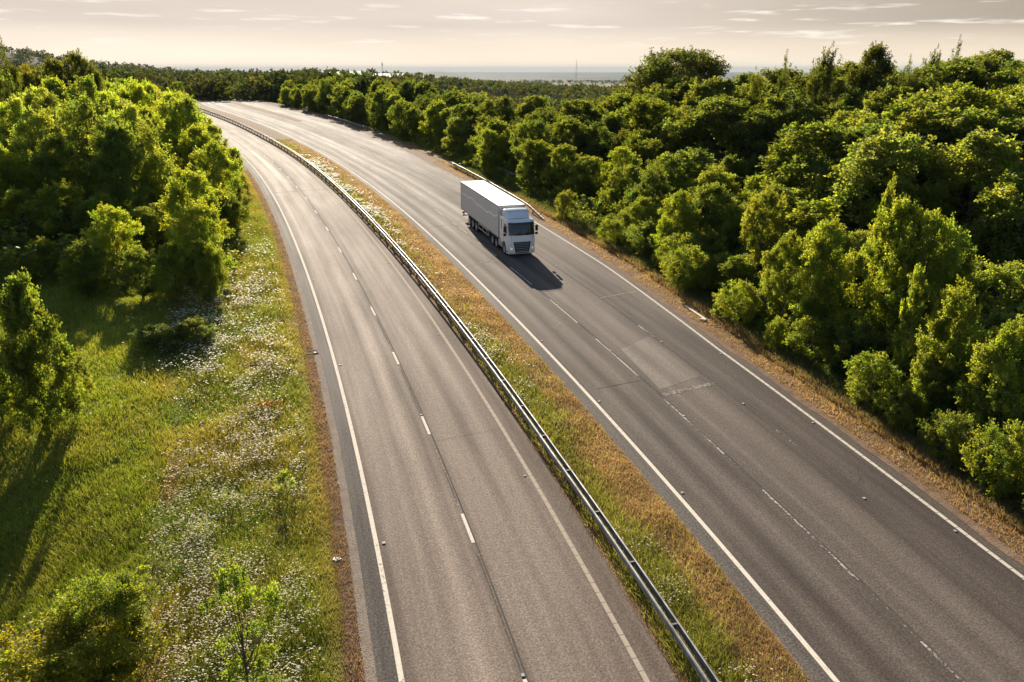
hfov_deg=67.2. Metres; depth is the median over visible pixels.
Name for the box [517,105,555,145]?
tree
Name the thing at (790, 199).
tree
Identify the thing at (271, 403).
flowers
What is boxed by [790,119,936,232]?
tree
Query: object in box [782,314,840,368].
shrub
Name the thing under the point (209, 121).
tree
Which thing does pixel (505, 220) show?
articulated truck
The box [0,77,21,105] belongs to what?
tree
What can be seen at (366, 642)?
channel kerb
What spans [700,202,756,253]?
tree
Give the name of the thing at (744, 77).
tree
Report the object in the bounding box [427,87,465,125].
tree
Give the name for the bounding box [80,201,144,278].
tree
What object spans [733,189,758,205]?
tree
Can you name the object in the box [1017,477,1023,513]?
shrub
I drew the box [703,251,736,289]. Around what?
shrub
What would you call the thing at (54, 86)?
tree
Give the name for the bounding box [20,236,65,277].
tree
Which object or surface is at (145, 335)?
shrub
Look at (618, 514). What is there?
grass
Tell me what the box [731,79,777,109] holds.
tree
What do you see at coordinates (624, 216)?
shrub
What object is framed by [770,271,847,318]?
shrub
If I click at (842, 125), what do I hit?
tree
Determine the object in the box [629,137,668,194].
tree
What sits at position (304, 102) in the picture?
tree
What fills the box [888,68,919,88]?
tree
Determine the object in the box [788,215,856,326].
tree
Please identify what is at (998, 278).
tree
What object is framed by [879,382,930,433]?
shrub
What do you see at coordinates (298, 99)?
tree
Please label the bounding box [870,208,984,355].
tree
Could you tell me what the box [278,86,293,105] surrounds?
tree
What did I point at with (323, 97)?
tree
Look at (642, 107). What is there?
tree
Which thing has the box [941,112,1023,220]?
tree
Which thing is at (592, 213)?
undergrowth
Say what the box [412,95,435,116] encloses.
tree
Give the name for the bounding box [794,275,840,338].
tree
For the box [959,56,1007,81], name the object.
tree
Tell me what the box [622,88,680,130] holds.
tree
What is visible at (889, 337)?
shrub
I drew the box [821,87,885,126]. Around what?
tree
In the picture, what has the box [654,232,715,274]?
shrub
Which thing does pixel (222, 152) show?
tree
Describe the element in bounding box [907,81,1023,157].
tree
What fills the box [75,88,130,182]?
tree
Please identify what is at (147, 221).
tree
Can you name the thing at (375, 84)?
tree
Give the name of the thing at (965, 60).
tree
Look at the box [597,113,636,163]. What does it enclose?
tree
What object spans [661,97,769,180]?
tree
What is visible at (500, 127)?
tree
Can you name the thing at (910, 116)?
tree
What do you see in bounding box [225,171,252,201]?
shrub
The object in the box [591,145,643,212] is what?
tree
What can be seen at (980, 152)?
tree
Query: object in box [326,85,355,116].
tree
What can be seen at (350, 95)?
tree
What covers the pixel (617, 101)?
tree
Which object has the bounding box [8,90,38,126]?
tree
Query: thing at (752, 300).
shrub
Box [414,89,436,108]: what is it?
tree
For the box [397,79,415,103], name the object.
tree
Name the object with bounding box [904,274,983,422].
tree
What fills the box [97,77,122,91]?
tree
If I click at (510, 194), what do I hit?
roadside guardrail
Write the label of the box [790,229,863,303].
tree
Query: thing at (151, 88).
tree
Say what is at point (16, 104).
tree
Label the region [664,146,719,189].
tree
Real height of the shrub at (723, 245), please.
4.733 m
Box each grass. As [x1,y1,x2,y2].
[268,138,811,681]
[449,164,1023,533]
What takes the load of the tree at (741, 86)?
on the ground at (436, 154)
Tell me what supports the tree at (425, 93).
on the ground at (436, 154)
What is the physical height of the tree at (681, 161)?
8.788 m
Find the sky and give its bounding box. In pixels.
[0,0,1023,71]
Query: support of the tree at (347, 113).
on the ground at (436, 154)
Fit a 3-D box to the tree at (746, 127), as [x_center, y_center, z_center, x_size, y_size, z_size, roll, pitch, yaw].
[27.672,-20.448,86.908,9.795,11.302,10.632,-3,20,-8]
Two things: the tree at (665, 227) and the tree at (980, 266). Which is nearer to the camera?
the tree at (980, 266)
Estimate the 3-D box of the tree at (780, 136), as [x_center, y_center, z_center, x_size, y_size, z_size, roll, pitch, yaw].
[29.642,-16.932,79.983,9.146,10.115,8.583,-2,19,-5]
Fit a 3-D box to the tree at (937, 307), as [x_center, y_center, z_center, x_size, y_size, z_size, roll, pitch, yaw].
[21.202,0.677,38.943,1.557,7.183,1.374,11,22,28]
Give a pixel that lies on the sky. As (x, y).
(358, 35)
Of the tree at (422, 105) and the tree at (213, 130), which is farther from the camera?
the tree at (422, 105)
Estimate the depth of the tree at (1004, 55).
101.27 m
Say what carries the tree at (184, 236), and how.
on the ground at (436, 154)
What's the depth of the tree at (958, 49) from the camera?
87.81 m
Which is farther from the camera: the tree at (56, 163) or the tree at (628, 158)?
the tree at (628, 158)
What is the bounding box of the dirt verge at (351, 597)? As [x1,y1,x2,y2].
[242,164,365,681]
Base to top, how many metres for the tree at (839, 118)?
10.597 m
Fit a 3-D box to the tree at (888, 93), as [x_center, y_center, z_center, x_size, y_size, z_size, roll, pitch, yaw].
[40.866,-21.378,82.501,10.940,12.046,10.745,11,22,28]
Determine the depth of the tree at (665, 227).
64.05 m
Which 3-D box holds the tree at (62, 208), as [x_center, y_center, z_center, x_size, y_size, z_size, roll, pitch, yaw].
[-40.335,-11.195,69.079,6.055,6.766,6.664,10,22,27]
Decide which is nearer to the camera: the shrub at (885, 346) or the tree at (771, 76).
the shrub at (885, 346)
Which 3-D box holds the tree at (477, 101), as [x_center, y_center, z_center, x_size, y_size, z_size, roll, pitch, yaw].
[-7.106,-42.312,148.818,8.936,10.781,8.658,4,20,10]
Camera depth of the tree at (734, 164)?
80.80 m
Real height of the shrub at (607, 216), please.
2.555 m
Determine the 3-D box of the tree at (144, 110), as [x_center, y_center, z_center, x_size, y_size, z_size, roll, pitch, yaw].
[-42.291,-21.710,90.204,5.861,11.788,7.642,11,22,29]
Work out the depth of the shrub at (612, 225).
71.37 m
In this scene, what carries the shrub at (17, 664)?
on the ground at (436, 154)
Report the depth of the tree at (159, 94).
127.91 m
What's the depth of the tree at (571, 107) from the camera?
112.55 m
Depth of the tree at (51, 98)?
83.81 m
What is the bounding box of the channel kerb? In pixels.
[227,146,376,681]
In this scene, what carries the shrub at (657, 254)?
on the ground at (436, 154)
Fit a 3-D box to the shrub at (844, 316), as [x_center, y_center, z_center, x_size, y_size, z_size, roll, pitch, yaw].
[20.390,-0.152,45.610,4.778,4.082,3.775,5,20,15]
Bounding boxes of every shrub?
[0,374,23,425]
[0,603,177,681]
[47,566,168,681]
[127,322,187,351]
[173,315,218,346]
[192,238,231,300]
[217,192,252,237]
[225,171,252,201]
[244,670,291,681]
[554,189,581,218]
[596,218,622,244]
[600,212,619,234]
[609,207,641,236]
[617,221,652,250]
[625,216,659,257]
[643,206,674,224]
[650,241,669,268]
[652,212,696,241]
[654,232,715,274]
[659,245,714,293]
[662,244,706,283]
[683,231,717,249]
[691,225,744,259]
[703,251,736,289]
[708,278,763,326]
[722,285,747,311]
[726,252,771,290]
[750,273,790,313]
[763,316,789,348]
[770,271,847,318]
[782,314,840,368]
[815,305,901,369]
[820,322,883,377]
[842,348,905,413]
[869,327,963,398]
[878,345,902,379]
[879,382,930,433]
[916,408,975,459]
[943,444,974,470]
[959,417,1023,501]
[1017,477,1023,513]
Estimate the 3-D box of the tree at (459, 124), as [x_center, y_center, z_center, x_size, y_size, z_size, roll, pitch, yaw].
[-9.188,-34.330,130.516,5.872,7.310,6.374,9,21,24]
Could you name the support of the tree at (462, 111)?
on the ground at (436, 154)
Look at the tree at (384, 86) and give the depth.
184.43 m
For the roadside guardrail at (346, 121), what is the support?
on the dry verge at (990, 536)
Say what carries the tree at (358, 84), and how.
on the ground at (436, 154)
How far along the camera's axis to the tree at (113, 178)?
84.74 m
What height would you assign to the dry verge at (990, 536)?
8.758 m
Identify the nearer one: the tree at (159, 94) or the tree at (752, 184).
the tree at (752, 184)
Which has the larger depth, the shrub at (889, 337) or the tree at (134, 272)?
the tree at (134, 272)
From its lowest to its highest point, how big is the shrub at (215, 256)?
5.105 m
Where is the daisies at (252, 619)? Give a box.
[13,226,324,681]
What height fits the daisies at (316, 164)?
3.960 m
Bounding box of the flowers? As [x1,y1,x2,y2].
[254,397,289,410]
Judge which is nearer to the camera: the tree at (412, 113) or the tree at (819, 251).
the tree at (819, 251)
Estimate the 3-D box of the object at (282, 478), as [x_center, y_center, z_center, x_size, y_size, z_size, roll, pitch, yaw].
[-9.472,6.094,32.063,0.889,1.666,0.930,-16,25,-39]
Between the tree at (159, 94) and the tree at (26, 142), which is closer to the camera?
the tree at (26, 142)
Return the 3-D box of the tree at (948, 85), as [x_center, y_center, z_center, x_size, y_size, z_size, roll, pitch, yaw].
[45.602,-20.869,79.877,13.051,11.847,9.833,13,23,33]
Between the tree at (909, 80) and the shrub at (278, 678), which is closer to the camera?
the shrub at (278, 678)
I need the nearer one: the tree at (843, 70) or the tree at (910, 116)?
the tree at (910, 116)
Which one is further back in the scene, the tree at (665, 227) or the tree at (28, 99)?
the tree at (28, 99)
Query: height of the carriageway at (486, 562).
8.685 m
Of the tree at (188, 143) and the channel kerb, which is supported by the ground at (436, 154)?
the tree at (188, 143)
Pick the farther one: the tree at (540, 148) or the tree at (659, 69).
the tree at (659, 69)
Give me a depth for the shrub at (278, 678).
21.90 m
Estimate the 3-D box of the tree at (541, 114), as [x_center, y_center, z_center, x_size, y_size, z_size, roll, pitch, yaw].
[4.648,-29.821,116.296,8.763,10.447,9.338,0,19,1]
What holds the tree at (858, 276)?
on the ground at (436, 154)
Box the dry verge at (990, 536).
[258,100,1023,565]
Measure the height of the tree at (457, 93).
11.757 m
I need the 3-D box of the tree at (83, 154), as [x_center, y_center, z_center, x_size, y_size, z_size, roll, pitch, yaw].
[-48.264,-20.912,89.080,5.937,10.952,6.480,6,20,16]
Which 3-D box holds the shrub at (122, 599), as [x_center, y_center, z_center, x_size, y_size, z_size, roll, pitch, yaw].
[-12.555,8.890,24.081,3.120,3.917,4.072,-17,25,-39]
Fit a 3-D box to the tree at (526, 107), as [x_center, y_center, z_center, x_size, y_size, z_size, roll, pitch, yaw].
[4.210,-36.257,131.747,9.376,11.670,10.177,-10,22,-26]
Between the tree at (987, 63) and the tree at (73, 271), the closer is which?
the tree at (73, 271)
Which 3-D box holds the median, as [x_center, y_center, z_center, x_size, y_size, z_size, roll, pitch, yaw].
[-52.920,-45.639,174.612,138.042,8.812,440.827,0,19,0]
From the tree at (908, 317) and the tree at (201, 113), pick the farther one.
the tree at (201, 113)
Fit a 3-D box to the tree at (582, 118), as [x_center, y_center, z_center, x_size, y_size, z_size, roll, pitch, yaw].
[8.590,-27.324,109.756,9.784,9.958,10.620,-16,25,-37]
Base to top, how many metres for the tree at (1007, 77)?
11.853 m
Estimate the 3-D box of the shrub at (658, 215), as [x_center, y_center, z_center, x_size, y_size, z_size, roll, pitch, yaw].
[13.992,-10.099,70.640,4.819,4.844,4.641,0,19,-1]
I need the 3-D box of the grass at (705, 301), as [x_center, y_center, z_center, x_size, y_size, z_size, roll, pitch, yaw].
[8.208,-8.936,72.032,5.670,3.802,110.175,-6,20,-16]
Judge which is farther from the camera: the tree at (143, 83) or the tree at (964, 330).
the tree at (143, 83)
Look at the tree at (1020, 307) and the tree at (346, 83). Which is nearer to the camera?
the tree at (1020, 307)
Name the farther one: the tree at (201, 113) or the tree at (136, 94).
the tree at (201, 113)
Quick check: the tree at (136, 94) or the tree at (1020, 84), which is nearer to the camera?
the tree at (1020, 84)
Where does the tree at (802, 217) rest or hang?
on the ground at (436, 154)
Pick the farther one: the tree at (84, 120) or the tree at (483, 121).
the tree at (483, 121)
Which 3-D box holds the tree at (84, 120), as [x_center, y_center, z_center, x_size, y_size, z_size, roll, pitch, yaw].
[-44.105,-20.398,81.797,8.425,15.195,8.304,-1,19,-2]
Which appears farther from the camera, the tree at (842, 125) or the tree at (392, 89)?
the tree at (392, 89)
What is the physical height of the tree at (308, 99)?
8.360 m
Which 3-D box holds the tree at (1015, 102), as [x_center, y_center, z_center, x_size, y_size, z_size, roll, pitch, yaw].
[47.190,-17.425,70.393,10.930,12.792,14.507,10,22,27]
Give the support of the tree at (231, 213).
on the ground at (436, 154)
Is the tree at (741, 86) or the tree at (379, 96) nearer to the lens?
the tree at (741, 86)
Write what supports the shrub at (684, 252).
on the ground at (436, 154)
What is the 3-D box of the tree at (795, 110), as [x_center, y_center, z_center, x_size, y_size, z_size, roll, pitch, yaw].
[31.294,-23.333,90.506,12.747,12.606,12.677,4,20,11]
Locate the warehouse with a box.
[373,73,403,76]
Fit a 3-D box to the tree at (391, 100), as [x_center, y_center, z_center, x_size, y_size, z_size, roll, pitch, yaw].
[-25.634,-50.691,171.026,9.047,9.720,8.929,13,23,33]
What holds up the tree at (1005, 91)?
on the ground at (436, 154)
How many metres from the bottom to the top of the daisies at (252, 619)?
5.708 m
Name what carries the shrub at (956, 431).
on the ground at (436, 154)
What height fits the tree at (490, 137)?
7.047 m
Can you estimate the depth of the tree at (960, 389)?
35.37 m
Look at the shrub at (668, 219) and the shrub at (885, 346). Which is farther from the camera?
the shrub at (668, 219)
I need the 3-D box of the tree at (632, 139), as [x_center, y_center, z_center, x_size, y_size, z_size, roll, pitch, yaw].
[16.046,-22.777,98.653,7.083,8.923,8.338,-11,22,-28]
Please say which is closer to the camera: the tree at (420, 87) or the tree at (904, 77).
the tree at (904, 77)
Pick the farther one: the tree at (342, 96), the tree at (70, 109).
the tree at (342, 96)
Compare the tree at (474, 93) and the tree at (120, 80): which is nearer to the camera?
the tree at (474, 93)
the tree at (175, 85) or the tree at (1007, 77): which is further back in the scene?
the tree at (175, 85)
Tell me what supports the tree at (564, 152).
on the ground at (436, 154)
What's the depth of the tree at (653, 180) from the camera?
74.30 m
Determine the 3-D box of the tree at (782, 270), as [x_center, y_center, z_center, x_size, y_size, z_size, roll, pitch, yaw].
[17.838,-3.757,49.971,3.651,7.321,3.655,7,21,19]
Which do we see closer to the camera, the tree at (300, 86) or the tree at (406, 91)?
the tree at (406, 91)
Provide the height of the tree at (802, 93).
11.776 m
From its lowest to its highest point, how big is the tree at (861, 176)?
12.372 m
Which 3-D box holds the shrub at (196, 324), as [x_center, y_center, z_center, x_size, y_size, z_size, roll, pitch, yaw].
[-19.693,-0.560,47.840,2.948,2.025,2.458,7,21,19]
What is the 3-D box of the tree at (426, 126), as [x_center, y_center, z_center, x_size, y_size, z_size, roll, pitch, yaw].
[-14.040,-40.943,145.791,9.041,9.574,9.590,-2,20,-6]
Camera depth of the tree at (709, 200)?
64.71 m
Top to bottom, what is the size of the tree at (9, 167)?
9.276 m
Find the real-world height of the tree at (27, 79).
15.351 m
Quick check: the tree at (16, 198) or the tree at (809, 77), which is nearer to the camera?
the tree at (16, 198)
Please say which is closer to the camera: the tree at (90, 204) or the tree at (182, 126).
the tree at (90, 204)
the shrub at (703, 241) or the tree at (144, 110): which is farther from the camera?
the tree at (144, 110)
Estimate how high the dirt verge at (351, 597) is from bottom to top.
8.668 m
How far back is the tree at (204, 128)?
119.60 m
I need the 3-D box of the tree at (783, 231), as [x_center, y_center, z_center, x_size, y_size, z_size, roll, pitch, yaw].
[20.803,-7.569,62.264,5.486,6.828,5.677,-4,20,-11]
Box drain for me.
[306,349,318,353]
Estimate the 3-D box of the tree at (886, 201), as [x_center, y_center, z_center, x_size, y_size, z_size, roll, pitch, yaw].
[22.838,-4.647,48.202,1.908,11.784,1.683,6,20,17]
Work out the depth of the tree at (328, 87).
215.59 m
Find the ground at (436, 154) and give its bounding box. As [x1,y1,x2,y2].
[0,52,1023,681]
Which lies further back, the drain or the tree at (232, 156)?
the tree at (232, 156)
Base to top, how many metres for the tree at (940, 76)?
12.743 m
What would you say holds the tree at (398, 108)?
on the ground at (436, 154)
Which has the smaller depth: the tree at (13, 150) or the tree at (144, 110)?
the tree at (13, 150)
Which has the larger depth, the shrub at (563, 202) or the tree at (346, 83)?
the tree at (346, 83)
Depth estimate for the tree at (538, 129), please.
105.63 m
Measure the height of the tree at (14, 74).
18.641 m
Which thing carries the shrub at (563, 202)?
on the ground at (436, 154)
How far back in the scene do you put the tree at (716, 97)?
93.80 m
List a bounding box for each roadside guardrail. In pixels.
[325,114,366,129]
[452,162,543,219]
[496,166,516,178]
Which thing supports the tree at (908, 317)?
on the ground at (436, 154)
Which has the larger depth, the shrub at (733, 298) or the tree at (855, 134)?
the tree at (855, 134)
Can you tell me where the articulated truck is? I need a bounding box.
[461,180,537,253]
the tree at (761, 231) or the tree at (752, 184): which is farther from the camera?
the tree at (752, 184)
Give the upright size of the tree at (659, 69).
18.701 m
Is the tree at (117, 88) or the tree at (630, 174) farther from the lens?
the tree at (117, 88)
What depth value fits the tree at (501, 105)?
131.92 m
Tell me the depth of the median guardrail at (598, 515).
32.72 m
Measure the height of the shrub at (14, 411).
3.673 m
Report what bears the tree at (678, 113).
on the ground at (436, 154)
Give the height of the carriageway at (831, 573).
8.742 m
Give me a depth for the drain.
46.81 m
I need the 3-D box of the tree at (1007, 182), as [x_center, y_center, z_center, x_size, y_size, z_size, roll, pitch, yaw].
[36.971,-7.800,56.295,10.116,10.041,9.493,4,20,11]
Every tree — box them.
[0,36,22,104]
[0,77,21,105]
[0,94,43,185]
[0,141,38,232]
[0,173,14,218]
[0,187,52,246]
[0,267,96,441]
[1,144,55,197]
[7,108,88,200]
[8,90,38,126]
[18,61,42,94]
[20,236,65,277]
[21,84,81,160]
[23,131,98,227]
[28,177,89,247]
[30,90,92,184]
[33,74,135,203]
[37,75,69,103]
[38,53,83,93]
[56,99,92,161]
[56,237,114,295]
[58,48,111,108]
[69,191,131,242]
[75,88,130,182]
[77,112,100,188]
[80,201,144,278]
[82,119,152,216]
[82,122,157,197]
[84,100,182,219]
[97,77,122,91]
[105,82,125,91]
[108,245,172,299]
[113,78,127,87]
[117,77,158,115]
[121,206,167,250]
[124,104,183,182]
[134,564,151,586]
[135,81,163,135]
[140,84,164,98]
[141,78,157,90]
[146,93,206,178]
[149,192,213,231]
[149,239,197,301]
[155,165,234,250]
[158,90,206,129]
[158,119,207,173]
[167,196,236,277]
[170,81,190,97]
[171,87,206,116]
[177,123,223,193]
[178,99,208,139]
[182,239,218,299]
[187,139,243,197]
[197,558,282,681]
[203,117,220,143]
[203,136,232,183]
[206,123,228,147]
[208,188,247,240]
[222,146,244,186]
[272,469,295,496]
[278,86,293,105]
[280,80,296,104]
[289,87,302,107]
[292,84,306,107]
[300,82,315,110]
[302,83,321,111]
[313,75,340,100]
[313,90,332,113]
[314,78,334,113]
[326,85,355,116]
[332,79,355,109]
[342,90,367,119]
[346,90,360,116]
[346,92,371,123]
[351,77,362,92]
[361,84,370,96]
[365,88,390,129]
[366,78,385,98]
[371,84,397,116]
[374,90,407,129]
[381,85,406,120]
[386,98,412,138]
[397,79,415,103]
[397,105,425,139]
[408,79,439,102]
[412,90,430,102]
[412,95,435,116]
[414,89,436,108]
[414,99,449,146]
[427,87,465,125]
[429,107,452,151]
[441,116,475,155]
[446,103,490,151]
[450,86,468,103]
[462,95,485,127]
[464,113,503,157]
[468,90,494,112]
[468,94,517,137]
[469,128,508,171]
[473,119,513,167]
[507,117,552,177]
[510,94,554,137]
[511,138,556,187]
[516,107,556,155]
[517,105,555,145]
[533,143,589,198]
[534,117,607,178]
[536,113,589,146]
[543,97,605,142]
[554,154,604,198]
[567,120,617,187]
[583,45,730,119]
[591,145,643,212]
[592,91,644,145]
[593,164,650,219]
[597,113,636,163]
[602,96,686,156]
[610,163,682,212]
[615,128,661,176]
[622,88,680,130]
[622,195,660,239]
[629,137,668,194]
[629,147,725,208]
[642,73,703,108]
[650,188,703,252]
[653,105,709,145]
[659,120,705,154]
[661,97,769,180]
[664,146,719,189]
[666,75,749,142]
[670,93,770,163]
[673,181,742,246]
[685,186,701,229]
[686,163,740,222]
[697,198,737,250]
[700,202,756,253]
[708,153,749,196]
[712,108,788,183]
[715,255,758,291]
[722,183,805,252]
[729,86,830,177]
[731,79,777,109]
[732,71,762,87]
[733,85,751,106]
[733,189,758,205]
[734,209,803,267]
[738,180,789,278]
[740,118,864,220]
[741,174,785,198]
[745,65,768,111]
[750,129,830,212]
[753,66,807,103]
[758,229,812,320]
[774,49,794,126]
[779,198,852,274]
[788,74,851,125]
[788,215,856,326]
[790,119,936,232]
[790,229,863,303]
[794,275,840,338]
[798,40,842,123]
[798,108,880,153]
[801,59,884,98]
[802,119,852,212]
[802,126,982,248]
[805,65,844,80]
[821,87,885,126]
[829,94,967,186]
[831,73,899,111]
[837,40,907,109]
[847,191,935,345]
[848,228,872,250]
[852,237,890,309]
[860,172,897,319]
[863,82,912,119]
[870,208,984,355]
[881,89,955,144]
[887,242,988,338]
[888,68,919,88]
[889,262,930,400]
[897,59,945,82]
[898,104,1023,222]
[899,53,916,92]
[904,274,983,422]
[907,60,1005,97]
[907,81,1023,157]
[910,127,1023,270]
[915,286,947,394]
[919,43,941,83]
[919,56,978,78]
[919,349,968,421]
[927,80,980,105]
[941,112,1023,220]
[943,260,1023,368]
[945,162,1023,294]
[945,304,1023,379]
[946,325,1023,436]
[949,35,962,67]
[954,314,1023,454]
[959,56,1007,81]
[970,47,1023,71]
[973,67,1023,92]
[983,84,1023,121]
[991,85,1021,105]
[994,57,1023,83]
[1007,300,1023,371]
[1009,76,1023,87]
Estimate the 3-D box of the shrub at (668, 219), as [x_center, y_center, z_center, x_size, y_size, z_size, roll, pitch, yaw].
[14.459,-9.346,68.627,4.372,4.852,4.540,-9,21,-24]
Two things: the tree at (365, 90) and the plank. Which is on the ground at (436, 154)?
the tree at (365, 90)
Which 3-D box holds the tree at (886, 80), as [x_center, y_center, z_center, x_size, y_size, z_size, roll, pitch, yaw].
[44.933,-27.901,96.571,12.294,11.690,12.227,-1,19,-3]
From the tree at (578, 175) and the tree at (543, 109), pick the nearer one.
the tree at (578, 175)
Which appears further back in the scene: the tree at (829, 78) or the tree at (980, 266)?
the tree at (829, 78)
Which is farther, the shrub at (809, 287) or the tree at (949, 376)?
the shrub at (809, 287)
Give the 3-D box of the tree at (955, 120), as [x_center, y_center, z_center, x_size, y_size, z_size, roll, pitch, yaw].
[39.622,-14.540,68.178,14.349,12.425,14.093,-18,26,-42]
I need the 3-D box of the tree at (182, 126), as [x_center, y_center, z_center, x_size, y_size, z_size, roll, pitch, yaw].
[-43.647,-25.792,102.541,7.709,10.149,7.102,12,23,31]
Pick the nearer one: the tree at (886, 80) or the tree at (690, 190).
the tree at (690, 190)
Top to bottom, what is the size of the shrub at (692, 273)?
3.875 m
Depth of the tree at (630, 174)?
80.68 m
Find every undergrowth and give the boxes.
[0,166,247,286]
[324,105,1023,485]
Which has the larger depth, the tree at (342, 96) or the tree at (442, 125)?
the tree at (342, 96)
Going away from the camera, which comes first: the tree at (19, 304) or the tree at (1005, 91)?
the tree at (19, 304)
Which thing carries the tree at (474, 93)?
on the ground at (436, 154)
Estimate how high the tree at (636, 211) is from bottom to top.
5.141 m
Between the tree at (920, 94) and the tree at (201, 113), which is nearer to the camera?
the tree at (920, 94)
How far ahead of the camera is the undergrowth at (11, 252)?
62.96 m
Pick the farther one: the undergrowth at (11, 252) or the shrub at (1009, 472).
the undergrowth at (11, 252)
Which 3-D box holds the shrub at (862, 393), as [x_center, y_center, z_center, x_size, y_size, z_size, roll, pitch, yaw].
[18.428,2.108,39.568,2.901,3.559,2.794,-9,21,-24]
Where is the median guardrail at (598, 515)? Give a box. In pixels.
[198,107,719,681]
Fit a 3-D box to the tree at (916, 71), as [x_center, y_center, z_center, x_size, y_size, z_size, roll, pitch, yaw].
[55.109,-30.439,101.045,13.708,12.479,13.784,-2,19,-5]
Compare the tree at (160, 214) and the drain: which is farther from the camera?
the tree at (160, 214)
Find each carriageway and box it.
[196,100,678,681]
[201,99,1023,681]
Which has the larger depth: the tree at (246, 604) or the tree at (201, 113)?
the tree at (201, 113)
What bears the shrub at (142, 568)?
on the ground at (436, 154)
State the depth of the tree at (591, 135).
98.69 m
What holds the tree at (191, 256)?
on the ground at (436, 154)
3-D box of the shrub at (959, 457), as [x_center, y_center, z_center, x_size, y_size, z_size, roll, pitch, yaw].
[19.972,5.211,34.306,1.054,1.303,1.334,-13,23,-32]
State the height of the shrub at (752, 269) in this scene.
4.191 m
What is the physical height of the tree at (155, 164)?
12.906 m
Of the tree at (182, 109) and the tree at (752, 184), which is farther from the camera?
the tree at (182, 109)
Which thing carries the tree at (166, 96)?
on the ground at (436, 154)
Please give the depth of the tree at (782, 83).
92.70 m
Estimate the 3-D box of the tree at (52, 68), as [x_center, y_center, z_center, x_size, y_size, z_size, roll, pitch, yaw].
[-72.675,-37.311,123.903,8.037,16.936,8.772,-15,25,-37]
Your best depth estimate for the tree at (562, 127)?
101.24 m
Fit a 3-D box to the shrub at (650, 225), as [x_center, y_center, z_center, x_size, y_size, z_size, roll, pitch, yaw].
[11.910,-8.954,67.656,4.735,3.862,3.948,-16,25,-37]
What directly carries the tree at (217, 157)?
on the ground at (436, 154)
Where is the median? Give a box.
[194,100,812,681]
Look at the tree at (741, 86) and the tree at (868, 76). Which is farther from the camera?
the tree at (741, 86)
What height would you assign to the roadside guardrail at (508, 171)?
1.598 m
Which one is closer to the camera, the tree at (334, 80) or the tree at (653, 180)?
the tree at (653, 180)
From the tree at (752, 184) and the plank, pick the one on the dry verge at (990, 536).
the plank
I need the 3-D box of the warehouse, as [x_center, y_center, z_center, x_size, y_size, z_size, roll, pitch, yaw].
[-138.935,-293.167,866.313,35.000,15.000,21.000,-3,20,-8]
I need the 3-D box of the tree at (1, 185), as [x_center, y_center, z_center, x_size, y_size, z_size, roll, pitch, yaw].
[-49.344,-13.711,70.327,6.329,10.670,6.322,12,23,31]
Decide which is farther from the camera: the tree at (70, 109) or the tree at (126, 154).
the tree at (70, 109)
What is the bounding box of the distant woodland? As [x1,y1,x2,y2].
[0,43,640,128]
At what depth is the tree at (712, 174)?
74.39 m
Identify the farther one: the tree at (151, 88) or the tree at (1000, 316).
the tree at (151, 88)
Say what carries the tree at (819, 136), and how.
on the ground at (436, 154)
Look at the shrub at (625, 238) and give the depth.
69.12 m
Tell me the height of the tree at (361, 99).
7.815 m
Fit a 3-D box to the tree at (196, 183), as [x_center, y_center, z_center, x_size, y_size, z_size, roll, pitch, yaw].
[-26.026,-10.094,63.640,5.897,8.847,5.404,-6,20,-15]
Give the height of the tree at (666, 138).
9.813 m
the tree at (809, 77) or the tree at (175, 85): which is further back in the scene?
the tree at (175, 85)
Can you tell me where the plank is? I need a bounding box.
[685,305,706,319]
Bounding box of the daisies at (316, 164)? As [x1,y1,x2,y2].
[300,154,782,681]
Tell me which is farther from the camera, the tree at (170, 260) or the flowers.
the tree at (170, 260)
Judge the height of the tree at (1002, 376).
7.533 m
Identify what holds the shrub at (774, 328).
on the ground at (436, 154)
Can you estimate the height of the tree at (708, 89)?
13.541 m
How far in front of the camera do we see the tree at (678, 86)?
114.50 m
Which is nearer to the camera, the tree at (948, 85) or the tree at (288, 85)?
the tree at (948, 85)
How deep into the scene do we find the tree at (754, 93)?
96.66 m
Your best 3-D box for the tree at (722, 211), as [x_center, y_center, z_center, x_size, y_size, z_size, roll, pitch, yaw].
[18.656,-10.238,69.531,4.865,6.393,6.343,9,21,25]
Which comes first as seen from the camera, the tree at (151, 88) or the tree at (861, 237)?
the tree at (861, 237)
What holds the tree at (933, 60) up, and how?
on the ground at (436, 154)
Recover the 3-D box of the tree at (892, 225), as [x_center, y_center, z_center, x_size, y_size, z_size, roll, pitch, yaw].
[22.811,-3.558,46.534,5.563,10.830,4.266,-12,22,-30]
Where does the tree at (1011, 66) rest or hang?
on the ground at (436, 154)
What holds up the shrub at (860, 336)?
on the ground at (436, 154)
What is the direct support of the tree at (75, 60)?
on the ground at (436, 154)

